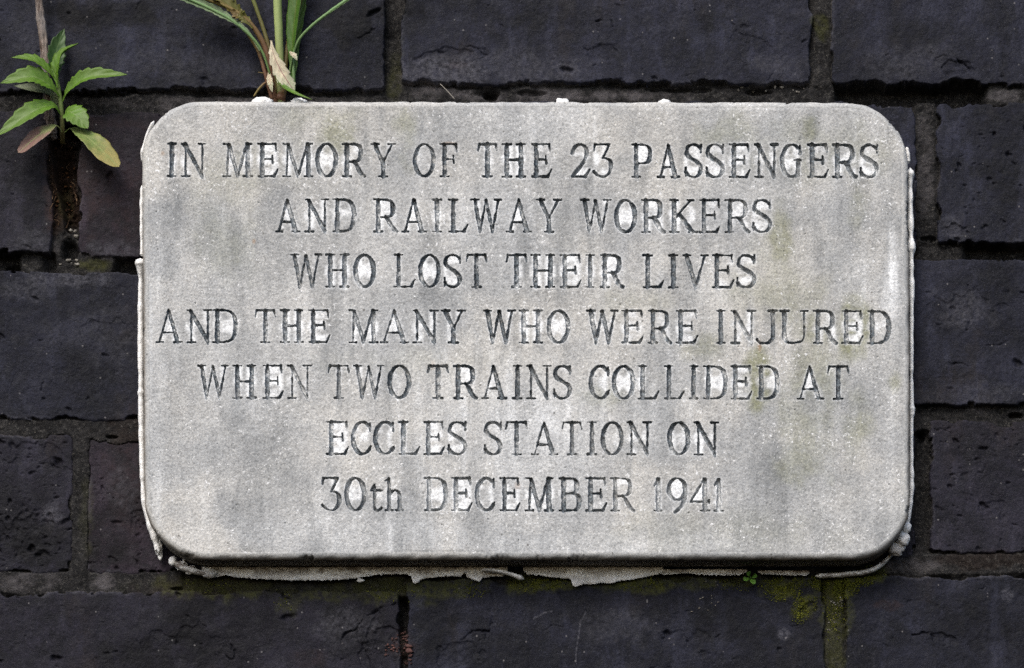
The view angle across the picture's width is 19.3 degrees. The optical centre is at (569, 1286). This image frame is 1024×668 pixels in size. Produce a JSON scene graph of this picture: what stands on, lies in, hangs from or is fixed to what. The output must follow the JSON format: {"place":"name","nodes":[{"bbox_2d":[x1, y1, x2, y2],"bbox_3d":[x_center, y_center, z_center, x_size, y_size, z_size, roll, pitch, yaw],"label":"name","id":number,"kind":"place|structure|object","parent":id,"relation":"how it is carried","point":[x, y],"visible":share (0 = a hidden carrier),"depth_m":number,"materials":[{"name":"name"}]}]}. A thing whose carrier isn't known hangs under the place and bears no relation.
{"place":"outdoors","nodes":[
{"label":"outdoors","id":0,"kind":"place"},
{"bbox_2d":[0,0,1023,667],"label":"brick wall","id":1,"kind":"structure","parent":0,"point":[88,578],"depth_m":1.60,"materials":[{"name":"black brick"}]},
{"bbox_2d":[35,0,57,140],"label":"dead twig","id":2,"kind":"object","parent":1,"relation":"on","point":[49,117],"visible":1,"depth_m":1.59,"materials":[{"name":"brown wood"}]},
{"bbox_2d":[49,134,76,227],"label":"rootlets","id":3,"kind":"object","parent":1,"relation":"attached to","point":[61,178],"visible":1,"depth_m":1.61,"materials":[{"name":"brown plant"}]},
{"bbox_2d":[0,29,126,166],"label":"leafy weed","id":4,"kind":"object","parent":1,"relation":"attached to","point":[99,147],"visible":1,"depth_m":1.59,"materials":[{"name":"green plant"}]},
{"bbox_2d":[54,134,74,215],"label":"soil","id":5,"kind":"structure","parent":1,"relation":"on","point":[55,195],"depth_m":1.61,"materials":[{"name":"brown soil"}]},
{"bbox_2d":[182,0,348,101],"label":"thistle weed","id":6,"kind":"object","parent":1,"relation":"attached to","point":[279,77],"visible":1,"depth_m":1.59,"materials":[{"name":"green plant"}]},
{"bbox_2d":[384,631,412,664],"bbox_3d":[-0.090,-0.340,1.600,0.014,0.020,0.011,0,0,-37],"label":"debris","id":7,"kind":"object","parent":1,"relation":"on","point":[408,650],"visible":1,"depth_m":1.60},
{"bbox_2d":[59,86,842,630],"bbox_3d":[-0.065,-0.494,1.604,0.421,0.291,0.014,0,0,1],"label":"grit","id":8,"kind":"object","parent":1,"relation":"on","point":[715,582],"visible":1,"depth_m":1.60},
{"bbox_2d":[135,97,915,586],"bbox_3d":[-0.023,-0.499,1.591,0.412,0.256,0.021,0,0,0],"label":"memorial plaque","id":9,"kind":"object","parent":1,"relation":"attached to","point":[585,343],"visible":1,"depth_m":1.58,"materials":[{"name":"stone"}]},
{"bbox_2d":[184,565,884,639],"bbox_3d":[-0.019,-0.362,1.605,0.375,0.043,0.013,0,0,0],"label":"moss","id":10,"kind":"object","parent":1,"relation":"on","point":[844,581],"visible":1,"depth_m":1.60,"materials":[{"name":"green plant"}]},
{"bbox_2d":[743,571,756,583],"bbox_3d":[0.096,-0.375,1.597,0.007,0.007,0.009,0,0,0],"label":"seedling","id":11,"kind":"object","parent":1,"relation":"attached to","point":[752,581],"visible":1,"depth_m":1.59,"materials":[{"name":"green plant"}]}
]}

